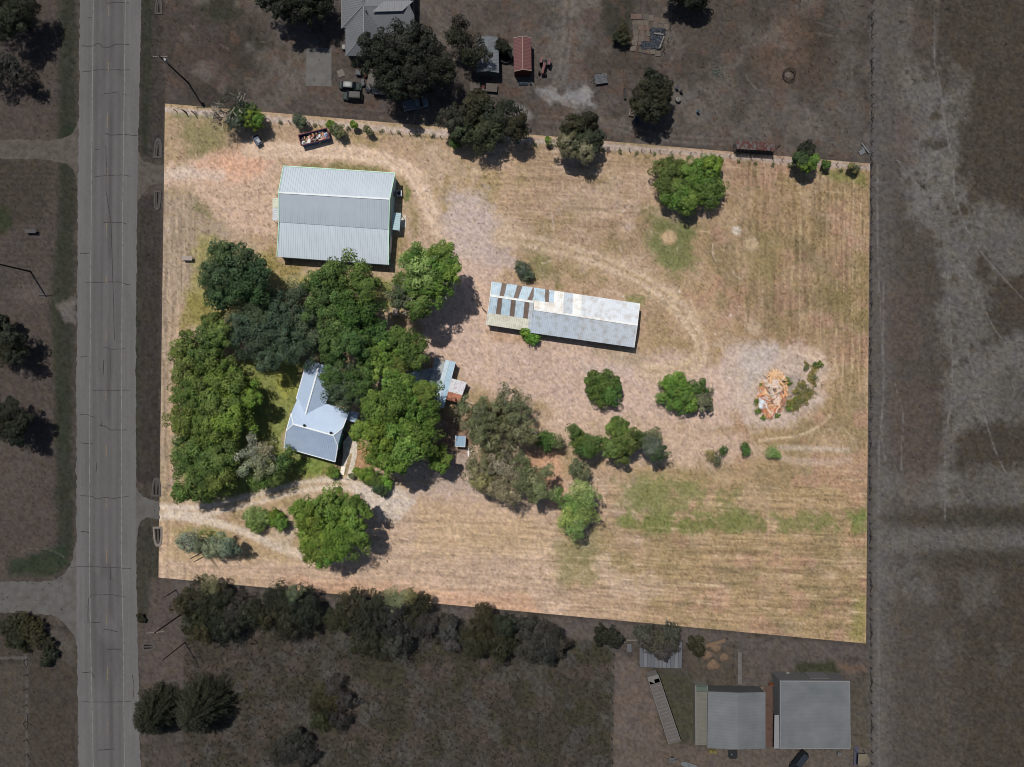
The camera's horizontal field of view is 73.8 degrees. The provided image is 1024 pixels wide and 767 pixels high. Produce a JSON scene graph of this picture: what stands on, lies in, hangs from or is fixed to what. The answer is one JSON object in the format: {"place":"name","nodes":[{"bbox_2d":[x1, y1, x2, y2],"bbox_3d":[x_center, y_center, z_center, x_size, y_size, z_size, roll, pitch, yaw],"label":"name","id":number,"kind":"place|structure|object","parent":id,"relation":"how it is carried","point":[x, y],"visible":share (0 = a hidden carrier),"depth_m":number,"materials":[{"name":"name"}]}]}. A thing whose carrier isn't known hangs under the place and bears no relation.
{"place":"outdoors","nodes":[
{"label":"outdoors","id":0,"kind":"place"},
{"bbox_2d":[0,543,77,648],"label":"side road","id":1,"kind":"structure","parent":0,"point":[17,594],"depth_m":149.97,"materials":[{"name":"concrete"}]},
{"bbox_2d":[0,122,78,182],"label":"side road","id":2,"kind":"structure","parent":0,"point":[23,149],"depth_m":149.97,"materials":[{"name":"grey gravel"}]},
{"bbox_2d":[71,0,141,766],"bbox_3d":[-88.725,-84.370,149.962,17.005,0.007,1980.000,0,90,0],"label":"road","id":3,"kind":"structure","parent":0,"point":[105,468],"depth_m":149.97,"materials":[{"name":"grey asphalt"}]},
{"bbox_2d":[284,360,360,461],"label":"house","id":4,"kind":"structure","parent":0,"point":[316,426],"depth_m":145.78,"materials":[{"name":"metal"}]},
{"bbox_2d":[341,0,414,59],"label":"ranch house","id":5,"kind":"structure","parent":0,"point":[359,18],"depth_m":145.82,"materials":[{"name":"grey metal"}]},
{"bbox_2d":[184,622,610,766],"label":"scrub grass","id":6,"kind":"structure","parent":0,"point":[427,703],"depth_m":149.91,"materials":[{"name":"brown plant"}]},
{"bbox_2d":[0,0,1023,766],"bbox_3d":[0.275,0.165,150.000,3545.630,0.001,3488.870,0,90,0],"label":"ground","id":7,"kind":"structure","parent":0,"point":[978,470],"depth_m":150.00,"materials":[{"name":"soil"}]},
{"bbox_2d":[0,323,30,367],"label":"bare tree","id":8,"kind":"object","parent":7,"relation":"on","point":[10,346],"visible":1,"depth_m":143.50,"materials":[{"name":"green plant"}]},
{"bbox_2d":[0,392,34,447],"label":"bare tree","id":9,"kind":"object","parent":7,"relation":"on","point":[13,424],"visible":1,"depth_m":143.14,"materials":[{"name":"green plant"}]},
{"bbox_2d":[0,49,36,92],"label":"mesquite tree","id":10,"kind":"object","parent":7,"relation":"on","point":[15,71],"visible":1,"depth_m":145.41,"materials":[{"name":"green plant"}]},
{"bbox_2d":[0,0,42,44],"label":"oak tree","id":11,"kind":"object","parent":7,"relation":"on","point":[12,17],"visible":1,"depth_m":142.53,"materials":[{"name":"green plant"}]},
{"bbox_2d":[0,610,45,652],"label":"roadside bush","id":12,"kind":"object","parent":7,"relation":"on","point":[18,630],"visible":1,"depth_m":148.18,"materials":[{"name":"green plant"}]},
{"bbox_2d":[39,636,59,667],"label":"roadside bush","id":13,"kind":"object","parent":7,"relation":"on","point":[49,642],"visible":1,"depth_m":148.53,"materials":[{"name":"green plant"}]},
{"bbox_2d":[136,487,159,534],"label":"driveway apron","id":14,"kind":"object","parent":7,"relation":"on","point":[146,507],"visible":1,"depth_m":149.97,"materials":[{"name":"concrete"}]},
{"bbox_2d":[137,152,163,203],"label":"driveway apron","id":15,"kind":"object","parent":7,"relation":"on","point":[151,172],"visible":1,"depth_m":149.97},
{"bbox_2d":[151,477,160,496],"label":"culvert end","id":16,"kind":"object","parent":7,"relation":"on","point":[156,488],"visible":1,"depth_m":149.89,"materials":[{"name":"grey concrete"}]},
{"bbox_2d":[153,526,161,546],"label":"culvert end","id":17,"kind":"object","parent":7,"relation":"on","point":[157,534],"visible":1,"depth_m":149.87,"materials":[{"name":"concrete"}]},
{"bbox_2d":[132,680,184,735],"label":"conifer tree","id":18,"kind":"object","parent":7,"relation":"on","point":[155,714],"visible":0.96,"depth_m":145.89,"materials":[{"name":"green plant"}]},
{"bbox_2d":[174,672,236,734],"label":"conifer tree","id":19,"kind":"object","parent":7,"relation":"on","point":[201,708],"visible":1,"depth_m":145.17,"materials":[{"name":"green plant"}]},
{"bbox_2d":[169,573,263,646],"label":"hedge tree","id":20,"kind":"object","parent":7,"relation":"on","point":[219,607],"visible":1,"depth_m":144.16,"materials":[{"name":"green plant"}]},
{"bbox_2d":[252,577,325,642],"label":"hedge tree","id":21,"kind":"object","parent":7,"relation":"on","point":[289,613],"visible":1,"depth_m":144.69,"materials":[{"name":"green plant"}]},
{"bbox_2d":[255,0,333,26],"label":"oak tree","id":22,"kind":"object","parent":7,"relation":"on","point":[303,10],"visible":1,"depth_m":142.66,"materials":[{"name":"green plant"}]},
{"bbox_2d":[267,726,321,766],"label":"field shrub","id":23,"kind":"object","parent":7,"relation":"on","point":[295,745],"visible":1,"depth_m":147.52,"materials":[{"name":"green plant"}]},
{"bbox_2d":[306,48,331,85],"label":"concrete pad","id":24,"kind":"object","parent":7,"relation":"on","point":[318,65],"visible":1,"depth_m":149.97,"materials":[{"name":"grey concrete"}]},
{"bbox_2d":[308,672,358,734],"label":"field shrub","id":25,"kind":"object","parent":7,"relation":"on","point":[334,693],"visible":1,"depth_m":147.41,"materials":[{"name":"green plant"}]},
{"bbox_2d":[339,81,361,90],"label":"parked car","id":26,"kind":"object","parent":7,"relation":"on","point":[349,86],"visible":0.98,"depth_m":149.09,"materials":[{"name":"green paint"}]},
{"bbox_2d":[343,90,362,101],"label":"parked car","id":27,"kind":"object","parent":7,"relation":"on","point":[357,96],"visible":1,"depth_m":148.69,"materials":[{"name":"grey paint"}]},
{"bbox_2d":[317,584,437,664],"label":"hedge tree","id":28,"kind":"object","parent":7,"relation":"on","point":[387,628],"visible":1,"depth_m":143.72,"materials":[{"name":"green plant"}]},
{"bbox_2d":[350,17,458,100],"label":"oak tree","id":29,"kind":"object","parent":7,"relation":"on","point":[422,64],"visible":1,"depth_m":141.30,"materials":[{"name":"green plant"}]},
{"bbox_2d":[402,98,428,111],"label":"pickup truck","id":30,"kind":"object","parent":7,"relation":"on","point":[410,105],"visible":0.99,"depth_m":148.99,"materials":[{"name":"blue paint"}]},
{"bbox_2d":[435,611,464,653],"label":"hedge tree","id":31,"kind":"object","parent":7,"relation":"on","point":[446,625],"visible":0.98,"depth_m":145.28,"materials":[{"name":"green plant"}]},
{"bbox_2d":[442,13,492,69],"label":"mesquite tree","id":32,"kind":"object","parent":7,"relation":"on","point":[455,35],"visible":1,"depth_m":144.19,"materials":[{"name":"green plant"}]},
{"bbox_2d":[435,88,528,155],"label":"tree","id":33,"kind":"object","parent":7,"relation":"on","point":[472,125],"visible":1,"depth_m":143.53,"materials":[{"name":"green plant"}]},
{"bbox_2d":[456,602,518,666],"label":"hedge tree","id":34,"kind":"object","parent":7,"relation":"on","point":[483,627],"visible":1,"depth_m":144.42,"materials":[{"name":"green plant"}]},
{"bbox_2d":[476,36,498,77],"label":"grey shed","id":35,"kind":"structure","parent":7,"relation":"on","point":[490,69],"depth_m":147.19,"materials":[{"name":"grey metal"}]},
{"bbox_2d":[494,37,512,53],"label":"tree","id":36,"kind":"object","parent":7,"relation":"on","point":[503,46],"visible":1,"depth_m":146.64,"materials":[{"name":"green plant"}]},
{"bbox_2d":[513,36,531,76],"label":"red shed","id":37,"kind":"structure","parent":7,"relation":"on","point":[522,55],"depth_m":147.08,"materials":[{"name":"red metal"}]},
{"bbox_2d":[512,613,572,666],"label":"hedge tree","id":38,"kind":"object","parent":7,"relation":"on","point":[535,635],"visible":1,"depth_m":144.35,"materials":[{"name":"green plant"}]},
{"bbox_2d":[593,622,624,648],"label":"fence bush","id":39,"kind":"object","parent":7,"relation":"on","point":[609,636],"visible":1,"depth_m":147.37,"materials":[{"name":"green plant"}]},
{"bbox_2d":[611,22,631,45],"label":"tall bush","id":40,"kind":"object","parent":7,"relation":"on","point":[620,35],"visible":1,"depth_m":147.69,"materials":[{"name":"green plant"}]},
{"bbox_2d":[629,66,673,124],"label":"elm tree","id":41,"kind":"object","parent":7,"relation":"on","point":[650,97],"visible":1,"depth_m":143.00,"materials":[{"name":"green plant"}]},
{"bbox_2d":[641,27,665,49],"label":"scrap heap","id":42,"kind":"object","parent":7,"relation":"on","point":[656,39],"visible":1,"depth_m":149.60,"materials":[{"name":"grey metal"}]},
{"bbox_2d":[632,619,681,662],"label":"shelter tree","id":43,"kind":"object","parent":7,"relation":"on","point":[663,644],"visible":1,"depth_m":145.89,"materials":[{"name":"green plant"}]},
{"bbox_2d":[638,638,682,668],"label":"sheet roof shelter","id":44,"kind":"object","parent":7,"relation":"on","point":[647,659],"visible":0.62,"depth_m":147.91,"materials":[{"name":"grey metal"}]},
{"bbox_2d":[645,670,680,743],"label":"semi trailer","id":45,"kind":"object","parent":7,"relation":"on","point":[664,712],"visible":1,"depth_m":146.38,"materials":[{"name":"grey metal"}]},
{"bbox_2d":[669,0,709,10],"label":"oak tree","id":46,"kind":"object","parent":7,"relation":"on","point":[697,5],"visible":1,"depth_m":145.51,"materials":[{"name":"green plant"}]},
{"bbox_2d":[686,634,705,657],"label":"fence bush","id":47,"kind":"object","parent":7,"relation":"on","point":[696,646],"visible":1,"depth_m":147.74,"materials":[{"name":"green plant"}]},
{"bbox_2d":[693,681,707,744],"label":"cargo container","id":48,"kind":"object","parent":7,"relation":"on","point":[700,689],"visible":1,"depth_m":147.50,"materials":[{"name":"beige metal"}]},
{"bbox_2d":[733,140,779,153],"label":"livestock trailer","id":49,"kind":"object","parent":7,"relation":"on","point":[751,148],"visible":1,"depth_m":147.64,"materials":[{"name":"metal"}]},
{"bbox_2d":[765,686,773,746],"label":"red dirt strip","id":50,"kind":"object","parent":7,"relation":"on","point":[769,738],"visible":0.79,"depth_m":149.98,"materials":[{"name":"brown soil"}]},
{"bbox_2d":[789,749,808,766],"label":"parked car","id":51,"kind":"object","parent":7,"relation":"on","point":[801,757],"visible":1,"depth_m":148.64,"materials":[{"name":"black paint"}]},
{"bbox_2d":[772,672,850,748],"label":"flat barn","id":52,"kind":"structure","parent":7,"relation":"on","point":[811,710],"depth_m":145.74,"materials":[{"name":"grey metal"}]},
{"bbox_2d":[868,0,874,766],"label":"wire fence","id":53,"kind":"object","parent":7,"relation":"on","point":[871,349],"visible":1,"depth_m":149.25,"materials":[{"name":"grey metal"}]},
{"bbox_2d":[158,104,869,642],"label":"mown field","id":54,"kind":"structure","parent":0,"point":[622,176],"depth_m":149.99,"materials":[{"name":"beige plant"}]},
{"bbox_2d":[166,311,239,387],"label":"pecan tree","id":55,"kind":"object","parent":54,"relation":"on","point":[191,357],"visible":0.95,"depth_m":142.04,"materials":[{"name":"green plant"}]},
{"bbox_2d":[169,433,240,504],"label":"pecan tree","id":56,"kind":"object","parent":54,"relation":"on","point":[210,472],"visible":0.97,"depth_m":141.47,"materials":[{"name":"green plant"}]},
{"bbox_2d":[173,528,241,559],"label":"willow tree","id":57,"kind":"object","parent":54,"relation":"on","point":[224,547],"visible":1,"depth_m":144.35,"materials":[{"name":"green plant"}]},
{"bbox_2d":[160,359,263,450],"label":"pecan tree","id":58,"kind":"object","parent":54,"relation":"on","point":[216,410],"visible":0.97,"depth_m":141.63,"materials":[{"name":"green plant"}]},
{"bbox_2d":[209,90,248,130],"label":"dead shrub","id":59,"kind":"object","parent":54,"relation":"on","point":[236,98],"visible":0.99,"depth_m":144.91,"materials":[{"name":"grey plant"}]},
{"bbox_2d":[197,238,271,312],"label":"oak tree","id":60,"kind":"object","parent":54,"relation":"on","point":[226,277],"visible":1,"depth_m":138.77,"materials":[{"name":"green plant"}]},
{"bbox_2d":[223,100,265,131],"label":"tree","id":61,"kind":"object","parent":54,"relation":"on","point":[253,118],"visible":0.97,"depth_m":145.61,"materials":[{"name":"green plant"}]},
{"bbox_2d":[232,431,278,481],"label":"ash tree","id":62,"kind":"object","parent":54,"relation":"on","point":[264,455],"visible":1,"depth_m":142.07,"materials":[{"name":"green plant"}]},
{"bbox_2d":[241,505,269,534],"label":"soft shrub","id":63,"kind":"object","parent":54,"relation":"on","point":[254,518],"visible":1,"depth_m":147.31,"materials":[{"name":"green plant"}]},
{"bbox_2d":[246,444,296,492],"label":"yard tree","id":64,"kind":"object","parent":54,"relation":"on","point":[281,462],"visible":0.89,"depth_m":144.08,"materials":[{"name":"green plant"}]},
{"bbox_2d":[223,272,326,372],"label":"live oak tree","id":65,"kind":"object","parent":54,"relation":"on","point":[267,326],"visible":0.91,"depth_m":141.67,"materials":[{"name":"green plant"}]},
{"bbox_2d":[264,507,289,533],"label":"soft shrub","id":66,"kind":"object","parent":54,"relation":"on","point":[277,520],"visible":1,"depth_m":147.46,"materials":[{"name":"green plant"}]},
{"bbox_2d":[298,128,330,146],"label":"dumpster","id":67,"kind":"object","parent":54,"relation":"on","point":[300,136],"visible":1,"depth_m":148.82,"materials":[{"name":"metal"}]},
{"bbox_2d":[301,131,328,143],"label":"rubbish load","id":68,"kind":"object","parent":67,"relation":"in","point":[314,137],"visible":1,"depth_m":148.85},
{"bbox_2d":[287,480,373,570],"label":"pecan tree","id":69,"kind":"object","parent":54,"relation":"on","point":[330,525],"visible":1,"depth_m":139.15,"materials":[{"name":"green plant"}]},
{"bbox_2d":[330,123,344,138],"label":"bush","id":70,"kind":"object","parent":54,"relation":"on","point":[338,130],"visible":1,"depth_m":147.33,"materials":[{"name":"green plant"}]},
{"bbox_2d":[272,165,405,265],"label":"metal barn","id":71,"kind":"structure","parent":54,"relation":"on","point":[336,200],"depth_m":145.86,"materials":[{"name":"grey metal"}]},
{"bbox_2d":[299,248,387,362],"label":"oak tree","id":72,"kind":"object","parent":54,"relation":"on","point":[343,297],"visible":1,"depth_m":137.39,"materials":[{"name":"green plant"}]},
{"bbox_2d":[318,354,377,412],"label":"elm tree","id":73,"kind":"object","parent":54,"relation":"on","point":[339,384],"visible":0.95,"depth_m":138.58,"materials":[{"name":"green plant"}]},
{"bbox_2d":[341,435,356,478],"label":"footpath","id":74,"kind":"structure","parent":54,"relation":"on","point":[348,443],"depth_m":149.97,"materials":[{"name":"concrete"}]},
{"bbox_2d":[357,466,373,482],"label":"garden shrub","id":75,"kind":"object","parent":54,"relation":"on","point":[364,474],"visible":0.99,"depth_m":147.98,"materials":[{"name":"green plant"}]},
{"bbox_2d":[365,470,383,487],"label":"garden shrub","id":76,"kind":"object","parent":54,"relation":"on","point":[376,481],"visible":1,"depth_m":147.81,"materials":[{"name":"green plant"}]},
{"bbox_2d":[348,316,429,385],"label":"elm tree","id":77,"kind":"object","parent":54,"relation":"on","point":[392,349],"visible":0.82,"depth_m":139.16,"materials":[{"name":"green plant"}]},
{"bbox_2d":[348,368,444,477],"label":"pecan tree","id":78,"kind":"object","parent":54,"relation":"on","point":[409,404],"visible":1,"depth_m":137.04,"materials":[{"name":"green plant"}]},
{"bbox_2d":[406,368,431,382],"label":"lean to","id":79,"kind":"object","parent":54,"relation":"on","point":[425,374],"visible":0.39,"depth_m":147.51,"materials":[{"name":"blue metal"}]},
{"bbox_2d":[383,239,461,320],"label":"elm tree","id":80,"kind":"object","parent":54,"relation":"on","point":[424,277],"visible":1,"depth_m":137.64,"materials":[{"name":"green plant"}]},
{"bbox_2d":[426,442,453,474],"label":"tree","id":81,"kind":"object","parent":54,"relation":"on","point":[440,461],"visible":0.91,"depth_m":143.32,"materials":[{"name":"green plant"}]},
{"bbox_2d":[428,357,455,407],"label":"tin shed","id":82,"kind":"structure","parent":54,"relation":"on","point":[442,370],"depth_m":147.34,"materials":[{"name":"silver metal"}]},
{"bbox_2d":[446,378,466,402],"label":"rusty shed","id":83,"kind":"structure","parent":54,"relation":"on","point":[456,390],"depth_m":147.63,"materials":[{"name":"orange metal"}]},
{"bbox_2d":[453,381,539,461],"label":"live oak tree","id":84,"kind":"object","parent":54,"relation":"on","point":[488,417],"visible":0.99,"depth_m":141.25,"materials":[{"name":"green plant"}]},
{"bbox_2d":[459,443,555,509],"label":"live oak tree","id":85,"kind":"object","parent":54,"relation":"on","point":[530,484],"visible":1,"depth_m":141.20,"materials":[{"name":"green plant"}]},
{"bbox_2d":[173,108,866,166],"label":"wire fence","id":86,"kind":"object","parent":54,"relation":"on","point":[519,142],"visible":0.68,"depth_m":149.24,"materials":[{"name":"grey metal"}]},
{"bbox_2d":[514,260,534,281],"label":"bush","id":87,"kind":"object","parent":54,"relation":"on","point":[522,270],"visible":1,"depth_m":147.91,"materials":[{"name":"green plant"}]},
{"bbox_2d":[519,328,540,345],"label":"bush","id":88,"kind":"object","parent":54,"relation":"on","point":[532,337],"visible":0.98,"depth_m":147.68,"materials":[{"name":"green plant"}]},
{"bbox_2d":[535,429,565,453],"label":"tree","id":89,"kind":"object","parent":54,"relation":"on","point":[552,442],"visible":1,"depth_m":145.80,"materials":[{"name":"green plant"}]},
{"bbox_2d":[486,282,639,346],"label":"long shed","id":90,"kind":"structure","parent":54,"relation":"on","point":[569,315],"depth_m":146.60,"materials":[{"name":"silver metal"}]},
{"bbox_2d":[278,120,859,173],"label":"weeds","id":91,"kind":"object","parent":54,"relation":"on","point":[619,151],"visible":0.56,"depth_m":149.67,"materials":[{"name":"green plant"}]},
{"bbox_2d":[547,477,602,543],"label":"mesquite tree","id":92,"kind":"object","parent":54,"relation":"on","point":[578,506],"visible":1,"depth_m":142.58,"materials":[{"name":"green plant"}]},
{"bbox_2d":[549,111,606,165],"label":"tree","id":93,"kind":"object","parent":54,"relation":"on","point":[578,139],"visible":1,"depth_m":143.99,"materials":[{"name":"green plant"}]},
{"bbox_2d":[567,457,591,480],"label":"tree","id":94,"kind":"object","parent":54,"relation":"on","point":[578,470],"visible":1,"depth_m":145.55,"materials":[{"name":"green plant"}]},
{"bbox_2d":[565,423,602,458],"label":"cedar tree","id":95,"kind":"object","parent":54,"relation":"on","point":[587,446],"visible":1,"depth_m":143.25,"materials":[{"name":"green plant"}]},
{"bbox_2d":[584,368,622,408],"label":"round bush","id":96,"kind":"object","parent":54,"relation":"on","point":[604,387],"visible":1,"depth_m":146.44,"materials":[{"name":"green plant"}]},
{"bbox_2d":[600,415,643,465],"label":"elm tree","id":97,"kind":"object","parent":54,"relation":"on","point":[619,431],"visible":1,"depth_m":143.06,"materials":[{"name":"green plant"}]},
{"bbox_2d":[635,425,671,462],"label":"cedar tree","id":98,"kind":"object","parent":54,"relation":"on","point":[649,441],"visible":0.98,"depth_m":143.30,"materials":[{"name":"green plant"}]},
{"bbox_2d":[654,371,713,415],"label":"round bush","id":99,"kind":"object","parent":54,"relation":"on","point":[693,396],"visible":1,"depth_m":146.67,"materials":[{"name":"green plant"}]},
{"bbox_2d":[647,153,729,215],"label":"elm tree","id":100,"kind":"object","parent":54,"relation":"on","point":[681,193],"visible":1,"depth_m":145.38,"materials":[{"name":"green plant"}]},
{"bbox_2d":[703,445,727,467],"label":"dry bush","id":101,"kind":"object","parent":54,"relation":"on","point":[722,449],"visible":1,"depth_m":148.26,"materials":[{"name":"green plant"}]},
{"bbox_2d":[754,368,788,418],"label":"lumber pile","id":102,"kind":"object","parent":54,"relation":"on","point":[775,398],"visible":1,"depth_m":149.09,"materials":[{"name":"beige wood"}]},
{"bbox_2d":[753,377,795,420],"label":"weeds","id":103,"kind":"object","parent":54,"relation":"on","point":[762,417],"visible":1,"depth_m":149.47,"materials":[{"name":"green plant"}]},
{"bbox_2d":[786,360,822,415],"bbox_3d":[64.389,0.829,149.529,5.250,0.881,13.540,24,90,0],"label":"weeds","id":104,"kind":"object","parent":54,"relation":"on","point":[808,380],"visible":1,"depth_m":149.47,"materials":[{"name":"green plant"}]},
{"bbox_2d":[791,139,819,173],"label":"tree","id":105,"kind":"object","parent":54,"relation":"on","point":[806,158],"visible":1,"depth_m":145.34,"materials":[{"name":"green plant"}]},
{"bbox_2d":[707,685,765,748],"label":"gable barn","id":106,"kind":"structure","parent":0,"point":[736,717],"depth_m":146.19,"materials":[{"name":"grey metal"}]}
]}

